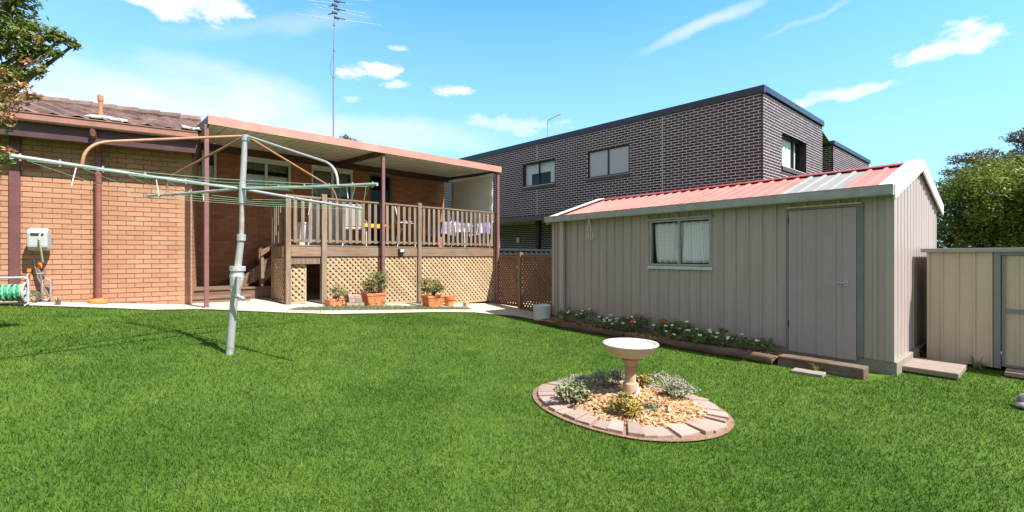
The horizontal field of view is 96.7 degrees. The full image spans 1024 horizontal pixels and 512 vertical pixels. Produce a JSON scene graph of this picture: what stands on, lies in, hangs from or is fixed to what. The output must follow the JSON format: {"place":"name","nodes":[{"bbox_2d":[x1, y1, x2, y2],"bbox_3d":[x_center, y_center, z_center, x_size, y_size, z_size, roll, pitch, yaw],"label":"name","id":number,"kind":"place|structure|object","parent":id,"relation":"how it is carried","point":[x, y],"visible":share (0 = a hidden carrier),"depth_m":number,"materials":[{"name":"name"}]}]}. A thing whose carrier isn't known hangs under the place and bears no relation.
{"place":"outdoors","nodes":[
{"label":"outdoors","id":0,"kind":"place"},
{"bbox_2d":[0,292,533,318],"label":"path","id":1,"kind":"structure","parent":0,"point":[270,305],"depth_m":8.99,"materials":[{"name":"concrete"}]},
{"bbox_2d":[18,290,40,302],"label":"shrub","id":2,"kind":"object","parent":1,"relation":"on","point":[38,298],"visible":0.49,"depth_m":7.43,"materials":[{"name":"plant"}]},
{"bbox_2d":[88,298,108,303],"bbox_3d":[-7.192,0.782,7.913,0.280,0.090,0.280,0,0,0],"label":"downpipe boot","id":3,"kind":"object","parent":1,"relation":"on","point":[97,301],"visible":0.94,"depth_m":7.83,"materials":[{"name":"orange ceramic"}]},
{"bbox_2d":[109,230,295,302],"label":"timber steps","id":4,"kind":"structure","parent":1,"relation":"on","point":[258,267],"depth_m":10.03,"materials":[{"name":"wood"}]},
{"bbox_2d":[324,298,345,306],"bbox_3d":[-3.713,0.979,9.568,0.365,0.155,0.263,0,0,-43],"label":"terracotta pot","id":5,"kind":"object","parent":1,"relation":"on","point":[333,302],"visible":0.95,"depth_m":9.48,"materials":[{"name":"ceramic"}]},
{"bbox_2d":[329,282,349,298],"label":"succulent plant","id":6,"kind":"object","parent":5,"relation":"on","point":[340,293],"visible":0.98,"depth_m":9.56,"materials":[{"name":"green plant"}]},
{"bbox_2d":[192,115,501,307],"bbox_3d":[-3.816,-0.638,11.530,7.127,4.031,2.681,0,0,-43],"label":"pergola","id":7,"kind":"object","parent":1,"relation":"on","point":[336,152],"visible":0.85,"depth_m":10.72,"materials":[{"name":"paint"}]},
{"bbox_2d":[451,173,493,223],"bbox_3d":[-1.231,-1.665,13.724,0.080,1.406,2.020,0,0,-43],"label":"roll down blind","id":8,"kind":"object","parent":7,"relation":"hanging from","point":[475,193],"visible":0.76,"depth_m":13.60,"materials":[{"name":"beige fabric"}]},
{"bbox_2d":[361,292,386,306],"bbox_3d":[-3.086,0.970,10.159,0.460,0.293,0.322,0,0,-43],"label":"terracotta pot","id":9,"kind":"object","parent":1,"relation":"on","point":[376,299],"visible":0.91,"depth_m":10.05,"materials":[{"name":"ceramic"}]},
{"bbox_2d":[360,271,389,293],"bbox_3d":[-3.038,0.593,10.161,0.641,0.552,0.547,0,0,-31],"label":"succulent plant","id":10,"kind":"object","parent":9,"relation":"on","point":[374,284],"visible":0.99,"depth_m":10.12,"materials":[{"name":"green plant"}]},
{"bbox_2d":[257,194,495,304],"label":"timber deck","id":11,"kind":"structure","parent":1,"relation":"on","point":[323,250],"depth_m":10.65,"materials":[{"name":"wood"}]},
{"bbox_2d":[296,222,312,244],"bbox_3d":[-4.580,-0.481,9.989,0.410,0.498,0.410,0,0,0],"label":"bucket","id":12,"kind":"object","parent":11,"relation":"on","point":[299,232],"visible":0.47,"depth_m":9.84,"materials":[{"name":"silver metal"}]},
{"bbox_2d":[342,204,366,245],"bbox_3d":[-3.784,-0.736,10.943,0.506,0.993,0.605,0,0,-12],"label":"outdoor chair","id":13,"kind":"object","parent":11,"relation":"on","point":[353,218],"visible":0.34,"depth_m":10.76,"materials":[{"name":"white paint"}]},
{"bbox_2d":[355,228,396,245],"bbox_3d":[-3.485,-0.510,11.688,1.000,0.559,0.600,0,0,-43],"label":"table","id":14,"kind":"object","parent":11,"relation":"on","point":[395,237],"visible":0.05,"depth_m":11.80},
{"bbox_2d":[365,223,396,229],"bbox_3d":[-3.485,-0.747,11.688,1.119,0.102,0.680,0,0,-43],"label":"tablecloth","id":15,"kind":"object","parent":14,"relation":"on","point":[378,226],"visible":0.2,"depth_m":11.51,"materials":[{"name":"yellow fabric"}]},
{"bbox_2d":[394,206,415,246],"bbox_3d":[-2.720,-0.736,11.604,0.604,0.993,0.506,0,0,-22],"label":"outdoor chair","id":16,"kind":"object","parent":11,"relation":"on","point":[395,213],"visible":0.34,"depth_m":11.45,"materials":[{"name":"white paint"}]},
{"bbox_2d":[428,235,482,247],"bbox_3d":[-1.672,-0.591,13.506,1.500,0.719,0.850,0,0,-43],"label":"outdoor table","id":17,"kind":"object","parent":11,"relation":"on","point":[467,246],"visible":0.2,"depth_m":13.68,"materials":[{"name":"brown paint"}]},
{"bbox_2d":[425,222,482,238],"bbox_3d":[-1.671,-0.745,13.507,1.667,0.426,0.955,0,0,-43],"label":"tablecloth","id":18,"kind":"object","parent":17,"relation":"on","point":[431,230],"visible":0.44,"depth_m":13.08,"materials":[{"name":"purple fabric"}]},
{"bbox_2d":[450,214,473,246],"bbox_3d":[-1.411,-0.736,13.064,0.605,0.994,0.506,0,0,36],"label":"outdoor chair","id":19,"kind":"object","parent":11,"relation":"on","point":[460,225],"visible":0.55,"depth_m":13.02,"materials":[{"name":"white paint"}]},
{"bbox_2d":[476,223,490,247],"bbox_3d":[-0.744,-0.736,13.616,0.506,0.994,0.605,0,0,-37],"label":"outdoor chair","id":20,"kind":"object","parent":11,"relation":"on","point":[485,234],"visible":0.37,"depth_m":13.64,"materials":[{"name":"white paint"}]},
{"bbox_2d":[288,304,470,309],"bbox_3d":[-2.715,1.139,9.922,4.193,0.363,0.766,0,0,-41],"label":"ground cover","id":21,"kind":"object","parent":1,"relation":"on","point":[374,307],"visible":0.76,"depth_m":9.65,"materials":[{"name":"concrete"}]},
{"bbox_2d":[287,309,473,312],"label":"kerb","id":22,"kind":"structure","parent":1,"relation":"on","point":[323,311],"depth_m":9.31,"materials":[{"name":"concrete"}]},
{"bbox_2d":[421,294,444,307],"bbox_3d":[-1.889,1.081,10.830,0.465,0.297,0.325,0,0,-43],"label":"terracotta pot","id":23,"kind":"object","parent":1,"relation":"on","point":[436,300],"visible":0.81,"depth_m":10.72,"materials":[{"name":"ceramic"}]},
{"bbox_2d":[417,278,445,295],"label":"succulent plant","id":24,"kind":"object","parent":23,"relation":"on","point":[434,286],"visible":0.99,"depth_m":10.74,"materials":[{"name":"green plant"}]},
{"bbox_2d":[444,295,454,305],"bbox_3d":[-1.585,1.133,11.501,0.310,0.250,0.310,0,0,0],"label":"terracotta pot","id":25,"kind":"object","parent":1,"relation":"on","point":[448,300],"visible":0.94,"depth_m":11.39,"materials":[{"name":"ceramic"}]},
{"bbox_2d":[518,252,551,313],"bbox_3d":[0.750,0.677,11.413,0.110,1.545,1.912,0,0,-35],"label":"lattice screen","id":26,"kind":"object","parent":1,"relation":"on","point":[522,293],"visible":0.62,"depth_m":11.66,"materials":[{"name":"wood"}]},
{"bbox_2d":[499,255,517,306],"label":"lattice gate","id":27,"kind":"structure","parent":26,"relation":"attached to","point":[502,270],"depth_m":12.57,"materials":[{"name":"wood"}]},
{"bbox_2d":[533,304,550,319],"bbox_3d":[0.679,1.280,10.278,0.410,0.345,0.410,0,0,0],"label":"planter tub","id":28,"kind":"object","parent":1,"relation":"on","point":[541,311],"visible":0.86,"depth_m":10.12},
{"bbox_2d":[0,301,1023,511],"bbox_3d":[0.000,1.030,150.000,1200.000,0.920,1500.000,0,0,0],"label":"ground","id":29,"kind":"structure","parent":0,"point":[871,377],"depth_m":3.54,"materials":[{"name":"plant"}]},
{"bbox_2d":[0,276,31,305],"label":"hose cart","id":30,"kind":"object","parent":29,"relation":"on","point":[12,292],"visible":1,"depth_m":7.07,"materials":[{"name":"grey plastic"}]},
{"bbox_2d":[0,0,83,179],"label":"overhanging tree","id":31,"kind":"object","parent":29,"relation":"on","point":[16,29],"visible":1,"depth_m":4.52,"materials":[{"name":"green plant"}]},
{"bbox_2d":[9,134,377,354],"bbox_3d":[-3.072,-0.119,5.214,2.732,2.531,2.809,0,0,-21],"label":"rotary clothesline","id":32,"kind":"object","parent":29,"relation":"on","point":[237,270],"visible":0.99,"depth_m":5.14,"materials":[{"name":"metal"}]},
{"bbox_2d":[0,93,443,303],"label":"brick house","id":33,"kind":"structure","parent":29,"relation":"on","point":[112,245],"depth_m":8.26,"materials":[{"name":"brown brick"}]},
{"bbox_2d":[27,228,51,261],"bbox_3d":[-7.730,-0.176,7.443,0.244,0.556,0.372,0,0,-32],"label":"hose reel box","id":34,"kind":"object","parent":33,"relation":"attached to","point":[39,239],"visible":1,"depth_m":7.37,"materials":[{"name":"grey plastic"}]},
{"bbox_2d":[27,256,53,302],"bbox_3d":[-7.775,0.418,7.535,0.362,0.844,0.088,0,0,-31],"label":"garden tap","id":35,"kind":"object","parent":33,"relation":"attached to","point":[39,274],"visible":0.97,"depth_m":7.51,"materials":[{"name":"metal"}]},
{"bbox_2d":[198,150,216,180],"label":"window","id":36,"kind":"structure","parent":33,"relation":"in","point":[213,158],"depth_m":10.60,"materials":[{"name":"glass"}]},
{"bbox_2d":[246,159,290,190],"bbox_3d":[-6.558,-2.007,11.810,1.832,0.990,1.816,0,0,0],"label":"window","id":37,"kind":"structure","parent":33,"relation":"in","point":[258,171],"depth_m":11.53,"materials":[{"name":"glass"}]},
{"bbox_2d":[312,168,352,245],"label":"sliding door","id":38,"kind":"structure","parent":33,"relation":"in","point":[327,176],"depth_m":12.54,"materials":[{"name":"white paint"}]},
{"bbox_2d":[300,0,378,136],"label":"television antenna","id":39,"kind":"object","parent":33,"relation":"attached to","point":[334,12],"visible":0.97,"depth_m":14.74,"materials":[{"name":"metal"}]},
{"bbox_2d":[369,173,391,245],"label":"door","id":40,"kind":"structure","parent":33,"relation":"in","point":[375,192],"depth_m":14.51,"materials":[{"name":"glass"}]},
{"bbox_2d":[394,248,551,302],"bbox_3d":[-0.021,0.652,13.787,7.820,1.740,0.070,0,0,-43],"label":"lattice","id":41,"kind":"object","parent":29,"relation":"on","point":[527,251],"visible":0.12,"depth_m":13.08,"materials":[{"name":"wood"}]},
{"bbox_2d":[537,388,556,392],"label":"edging paver","id":42,"kind":"object","parent":29,"relation":"on","point":[544,390],"visible":0.27,"depth_m":4.68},
{"bbox_2d":[538,392,556,396],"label":"edging paver","id":43,"kind":"object","parent":29,"relation":"on","point":[546,393],"visible":0.3,"depth_m":4.54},
{"bbox_2d":[538,384,558,388],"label":"edging paver","id":44,"kind":"object","parent":29,"relation":"on","point":[544,386],"visible":0.27,"depth_m":4.81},
{"bbox_2d":[539,396,558,401],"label":"edging paver","id":45,"kind":"object","parent":29,"relation":"on","point":[541,398],"visible":0.29,"depth_m":4.43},
{"bbox_2d":[542,398,564,405],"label":"edging paver","id":46,"kind":"object","parent":29,"relation":"on","point":[545,402],"visible":0.37,"depth_m":4.33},
{"bbox_2d":[548,403,572,411],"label":"edging paver","id":47,"kind":"object","parent":29,"relation":"on","point":[554,408],"visible":0.51,"depth_m":4.18,"materials":[{"name":"concrete"}]},
{"bbox_2d":[556,408,574,415],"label":"edging paver","id":48,"kind":"object","parent":29,"relation":"on","point":[562,412],"visible":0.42,"depth_m":4.11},
{"bbox_2d":[564,408,587,420],"bbox_3d":[0.573,1.422,4.039,0.188,0.089,0.130,0,0,-41],"label":"edging paver","id":49,"kind":"object","parent":29,"relation":"on","point":[575,414],"visible":0.57,"depth_m":4.01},
{"bbox_2d":[552,322,623,337],"bbox_3d":[1.432,1.424,8.822,0.142,0.133,1.757,0,0,-39],"label":"log edging","id":50,"kind":"object","parent":29,"relation":"on","point":[612,333],"visible":0.94,"depth_m":8.67,"materials":[{"name":"wood"}]},
{"bbox_2d":[576,413,599,425],"bbox_3d":[0.672,1.433,3.956,0.136,0.077,0.214,0,0,41],"label":"edging paver","id":51,"kind":"object","parent":29,"relation":"on","point":[588,419],"visible":0.65,"depth_m":3.91,"materials":[{"name":"concrete"}]},
{"bbox_2d":[593,417,610,433],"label":"edging paver","id":52,"kind":"object","parent":29,"relation":"on","point":[601,424],"visible":0.62,"depth_m":3.81,"materials":[{"name":"concrete"}]},
{"bbox_2d":[607,419,623,436],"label":"edging paver","id":53,"kind":"object","parent":29,"relation":"on","point":[615,426],"visible":0.68,"depth_m":3.76,"materials":[{"name":"concrete"}]},
{"bbox_2d":[532,381,733,440],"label":"soil","id":54,"kind":"structure","parent":29,"relation":"on","point":[729,423],"depth_m":3.77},
{"bbox_2d":[553,381,708,428],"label":"bark chips","id":55,"kind":"object","parent":54,"relation":"on","point":[673,409],"visible":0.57,"depth_m":4.20,"materials":[{"name":"wood"}]},
{"bbox_2d":[553,380,592,402],"bbox_3d":[0.565,1.299,4.283,0.344,0.241,0.351,0,0,38],"label":"bed plant","id":56,"kind":"object","parent":55,"relation":"on","point":[564,391],"visible":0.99,"depth_m":4.24,"materials":[{"name":"green plant"}]},
{"bbox_2d":[558,373,600,389],"bbox_3d":[0.762,1.352,4.865,0.516,0.155,0.482,0,0,0],"label":"bed plant","id":57,"kind":"object","parent":55,"relation":"on","point":[572,380],"visible":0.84,"depth_m":4.83,"materials":[{"name":"green plant"}]},
{"bbox_2d":[587,369,624,386],"bbox_3d":[1.060,1.328,4.943,0.499,0.231,0.343,0,0,0],"label":"bed plant","id":58,"kind":"object","parent":55,"relation":"on","point":[616,375],"visible":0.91,"depth_m":4.87,"materials":[{"name":"green plant"}]},
{"bbox_2d":[607,389,643,417],"bbox_3d":[0.997,1.322,4.040,0.314,0.243,0.306,0,0,29],"label":"bed plant","id":59,"kind":"object","parent":55,"relation":"on","point":[624,402],"visible":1,"depth_m":3.99,"materials":[{"name":"yellow plant"}]},
{"bbox_2d":[602,338,658,395],"bbox_3d":[1.197,1.142,4.600,0.556,0.536,0.556,0,0,0],"label":"bird bath","id":60,"kind":"object","parent":55,"relation":"on","point":[630,352],"visible":0.98,"depth_m":4.54,"materials":[{"name":"concrete"}]},
{"bbox_2d":[641,402,661,410],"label":"bed plant","id":61,"kind":"object","parent":55,"relation":"on","point":[649,405],"visible":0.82,"depth_m":4.15,"materials":[{"name":"green plant"}]},
{"bbox_2d":[658,376,684,396],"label":"strappy plant","id":62,"kind":"object","parent":55,"relation":"on","point":[668,394],"visible":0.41,"depth_m":4.62,"materials":[{"name":"green plant"}]},
{"bbox_2d":[661,381,700,397],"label":"bed plant","id":63,"kind":"object","parent":55,"relation":"on","point":[683,388],"visible":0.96,"depth_m":4.50,"materials":[{"name":"green plant"}]},
{"bbox_2d":[636,372,653,386],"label":"bed plant","id":64,"kind":"object","parent":54,"relation":"on","point":[642,379],"visible":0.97,"depth_m":4.89,"materials":[{"name":"yellow plant"}]},
{"bbox_2d":[644,370,687,387],"bbox_3d":[1.642,1.362,4.992,0.541,0.172,0.407,0,0,-10],"label":"bed plant","id":65,"kind":"object","parent":54,"relation":"on","point":[667,377],"visible":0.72,"depth_m":4.98,"materials":[{"name":"green plant"}]},
{"bbox_2d":[627,421,644,439],"bbox_3d":[1.023,1.448,3.755,0.132,0.084,0.230,0,0,13],"label":"edging paver","id":66,"kind":"object","parent":29,"relation":"on","point":[635,429],"visible":0.69,"depth_m":3.69,"materials":[{"name":"concrete"}]},
{"bbox_2d":[624,334,655,340],"bbox_3d":[2.225,1.432,7.897,0.122,0.113,0.635,0,0,-39],"label":"log edging","id":67,"kind":"object","parent":29,"relation":"on","point":[638,336],"visible":0.53,"depth_m":7.88,"materials":[{"name":"wood"}]},
{"bbox_2d":[642,425,657,437],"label":"edging paver","id":68,"kind":"object","parent":29,"relation":"on","point":[648,430],"visible":0.53,"depth_m":3.67,"materials":[{"name":"concrete"}]},
{"bbox_2d":[444,84,870,248],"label":"neighbour house","id":69,"kind":"structure","parent":29,"relation":"on","point":[761,132],"depth_m":15.18,"materials":[{"name":"grey brick"}]},
{"bbox_2d":[523,159,554,186],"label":"window","id":70,"kind":"structure","parent":69,"relation":"in","point":[539,173],"depth_m":18.83,"materials":[{"name":"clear glass"}]},
{"bbox_2d":[588,144,628,178],"bbox_3d":[3.417,-3.318,16.085,0.075,0.980,1.712,0,0,-45],"label":"window","id":71,"kind":"structure","parent":69,"relation":"in","point":[611,161],"depth_m":16.06,"materials":[{"name":"grey"}]},
{"bbox_2d":[782,135,801,171],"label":"window","id":72,"kind":"structure","parent":69,"relation":"in","point":[789,146],"depth_m":14.46,"materials":[{"name":"glass"}]},
{"bbox_2d":[536,317,786,361],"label":"bark litter","id":73,"kind":"object","parent":29,"relation":"on","point":[550,320],"visible":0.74,"depth_m":8.07,"materials":[{"name":"wood"}]},
{"bbox_2d":[555,306,576,321],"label":"flowering plant","id":74,"kind":"object","parent":73,"relation":"on","point":[564,310],"visible":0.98,"depth_m":9.52,"materials":[{"name":"green plant"}]},
{"bbox_2d":[569,308,596,324],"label":"flowering plant","id":75,"kind":"object","parent":73,"relation":"on","point":[583,315],"visible":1,"depth_m":9.20,"materials":[{"name":"green plant"}]},
{"bbox_2d":[589,314,612,327],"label":"flowering plant","id":76,"kind":"object","parent":73,"relation":"on","point":[595,322],"visible":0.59,"depth_m":8.82,"materials":[{"name":"green plant"}]},
{"bbox_2d":[603,314,625,329],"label":"flowering plant","id":77,"kind":"object","parent":73,"relation":"on","point":[609,322],"visible":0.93,"depth_m":8.41,"materials":[{"name":"green plant"}]},
{"bbox_2d":[615,316,637,330],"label":"flowering plant","id":78,"kind":"object","parent":73,"relation":"on","point":[625,324],"visible":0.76,"depth_m":8.32,"materials":[{"name":"green plant"}]},
{"bbox_2d":[628,313,652,332],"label":"flowering plant","id":79,"kind":"object","parent":73,"relation":"on","point":[635,319],"visible":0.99,"depth_m":8.17,"materials":[{"name":"green plant"}]},
{"bbox_2d":[652,318,673,335],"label":"flowering plant","id":80,"kind":"object","parent":73,"relation":"on","point":[658,329],"visible":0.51,"depth_m":7.91,"materials":[{"name":"green plant"}]},
{"bbox_2d":[660,320,683,338],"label":"flowering plant","id":81,"kind":"object","parent":73,"relation":"on","point":[672,326],"visible":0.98,"depth_m":7.57,"materials":[{"name":"green plant"}]},
{"bbox_2d":[672,328,706,341],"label":"flowering plant","id":82,"kind":"object","parent":73,"relation":"on","point":[688,333],"visible":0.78,"depth_m":7.23,"materials":[{"name":"green plant"}]},
{"bbox_2d":[677,321,701,339],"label":"flowering plant","id":83,"kind":"object","parent":73,"relation":"on","point":[685,326],"visible":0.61,"depth_m":7.39,"materials":[{"name":"green plant"}]},
{"bbox_2d":[691,329,724,344],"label":"flowering plant","id":84,"kind":"object","parent":73,"relation":"on","point":[700,336],"visible":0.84,"depth_m":7.01,"materials":[{"name":"green plant"}]},
{"bbox_2d":[703,327,737,346],"bbox_3d":[3.199,1.239,6.967,0.501,0.318,0.347,0,0,21],"label":"flowering plant","id":85,"kind":"object","parent":73,"relation":"on","point":[723,331],"visible":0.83,"depth_m":6.95,"materials":[{"name":"green plant"}]},
{"bbox_2d":[722,334,751,347],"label":"flowering plant","id":86,"kind":"object","parent":73,"relation":"on","point":[734,336],"visible":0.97,"depth_m":6.84,"materials":[{"name":"green plant"}]},
{"bbox_2d":[739,338,767,350],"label":"flowering plant","id":87,"kind":"object","parent":73,"relation":"on","point":[745,344],"visible":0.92,"depth_m":6.67,"materials":[{"name":"green plant"}]},
{"bbox_2d":[756,337,781,351],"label":"flowering plant","id":88,"kind":"object","parent":73,"relation":"on","point":[771,345],"visible":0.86,"depth_m":6.56,"materials":[{"name":"green plant"}]},
{"bbox_2d":[651,424,672,437],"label":"edging paver","id":89,"kind":"object","parent":29,"relation":"on","point":[661,431],"visible":0.61,"depth_m":3.68,"materials":[{"name":"concrete"}]},
{"bbox_2d":[667,423,693,437],"bbox_3d":[1.368,1.452,3.737,0.107,0.081,0.238,0,0,-17],"label":"edging paver","id":90,"kind":"object","parent":29,"relation":"on","point":[679,431],"visible":0.62,"depth_m":3.69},
{"bbox_2d":[674,422,699,435],"bbox_3d":[1.437,1.451,3.761,0.109,0.084,0.203,0,0,-21],"label":"edging paver","id":91,"kind":"object","parent":29,"relation":"on","point":[695,432],"visible":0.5,"depth_m":3.72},
{"bbox_2d":[685,397,708,400],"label":"edging paver","id":92,"kind":"object","parent":29,"relation":"on","point":[698,398],"visible":0.38,"depth_m":4.50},
{"bbox_2d":[683,421,713,434],"bbox_3d":[1.561,1.450,3.813,0.113,0.087,0.232,0,0,-31],"label":"edging paver","id":93,"kind":"object","parent":29,"relation":"on","point":[702,429],"visible":0.54,"depth_m":3.76,"materials":[{"name":"concrete"}]},
{"bbox_2d":[689,417,722,433],"bbox_3d":[1.639,1.449,3.856,0.116,0.091,0.248,0,0,-38],"label":"edging paver","id":94,"kind":"object","parent":29,"relation":"on","point":[717,428],"visible":0.52,"depth_m":3.82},
{"bbox_2d":[696,403,720,410],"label":"edging paver","id":95,"kind":"object","parent":29,"relation":"on","point":[710,407],"visible":0.42,"depth_m":4.29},
{"bbox_2d":[698,409,728,419],"bbox_3d":[1.822,1.454,4.129,0.261,0.083,0.100,0,0,21],"label":"edging paver","id":96,"kind":"object","parent":29,"relation":"on","point":[719,414],"visible":0.49,"depth_m":4.10,"materials":[{"name":"concrete"}]},
{"bbox_2d":[701,415,725,422],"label":"edging paver","id":97,"kind":"object","parent":29,"relation":"on","point":[722,420],"visible":0.38,"depth_m":3.98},
{"bbox_2d":[656,337,774,364],"bbox_3d":[3.003,1.420,6.910,0.154,0.145,1.791,0,0,-39],"label":"log edging","id":98,"kind":"object","parent":29,"relation":"on","point":[740,354],"visible":0.94,"depth_m":6.75,"materials":[{"name":"wood"}]},
{"bbox_2d":[704,418,726,428],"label":"edging paver","id":99,"kind":"object","parent":29,"relation":"on","point":[724,425],"visible":0.34,"depth_m":3.91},
{"bbox_2d":[544,159,943,375],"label":"garden shed","id":100,"kind":"structure","parent":29,"relation":"on","point":[831,265],"depth_m":6.90,"materials":[{"name":"metal"}]},
{"bbox_2d":[646,215,712,270],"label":"window","id":101,"kind":"structure","parent":100,"relation":"in","point":[680,243],"depth_m":7.90,"materials":[{"name":"glass"}]},
{"bbox_2d":[788,207,856,360],"bbox_3d":[4.218,0.361,6.239,0.079,2.010,0.813,0,0,-40],"label":"door","id":102,"kind":"structure","parent":100,"relation":"in","point":[822,321],"depth_m":6.22,"materials":[{"name":"metal"}]},
{"bbox_2d":[791,368,825,377],"bbox_3d":[3.735,1.476,5.735,0.340,0.050,0.200,0,0,45],"label":"stepping stone","id":103,"kind":"object","parent":29,"relation":"on","point":[808,372],"visible":0.84,"depth_m":5.69,"materials":[{"name":"concrete"}]},
{"bbox_2d":[778,353,868,379],"bbox_3d":[3.995,1.420,5.884,0.220,0.140,0.950,0,0,-40],"label":"timber sleeper","id":104,"kind":"object","parent":29,"relation":"on","point":[849,370],"visible":0.97,"depth_m":5.77,"materials":[{"name":"brown wood"}]},
{"bbox_2d":[902,357,967,378],"bbox_3d":[5.461,1.435,5.878,0.810,0.070,0.530,0,0,-40],"label":"concrete slab","id":105,"kind":"object","parent":29,"relation":"on","point":[943,368],"depth_m":5.76,"materials":[{"name":"concrete"}]},
{"bbox_2d":[920,248,1023,368],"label":"cream shed","id":106,"kind":"structure","parent":29,"relation":"on","point":[975,303],"depth_m":6.06,"materials":[{"name":"metal"}]},
{"bbox_2d":[1002,256,1023,368],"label":"door","id":107,"kind":"structure","parent":106,"relation":"in","point":[1012,266],"depth_m":5.81,"materials":[{"name":"beige metal"}]},
{"bbox_2d":[934,127,1023,199],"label":"gum tree","id":108,"kind":"object","parent":29,"relation":"on","point":[1019,140],"visible":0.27,"depth_m":28.34,"materials":[{"name":"green plant"}]},
{"bbox_2d":[936,151,1023,247],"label":"broadleaf tree","id":109,"kind":"object","parent":29,"relation":"on","point":[990,212],"visible":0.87,"depth_m":15.49,"materials":[{"name":"green plant"}]},
{"bbox_2d":[971,360,989,369],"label":"weed","id":110,"kind":"object","parent":29,"relation":"on","point":[980,366],"visible":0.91,"depth_m":5.94,"materials":[{"name":"green plant"}]},
{"bbox_2d":[1004,368,1023,377],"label":"concrete slab","id":111,"kind":"object","parent":29,"relation":"on","point":[1011,372],"depth_m":5.54,"materials":[{"name":"concrete"}]},
{"bbox_2d":[1015,393,1023,408],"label":"garden stone","id":112,"kind":"object","parent":29,"relation":"on","point":[1019,401],"visible":1,"depth_m":4.46,"materials":[{"name":"stone"}]},
{"bbox_2d":[0,0,1023,246],"label":"sky","id":113,"kind":"structure","parent":0,"point":[888,81],"materials":[{"name":"blue"}]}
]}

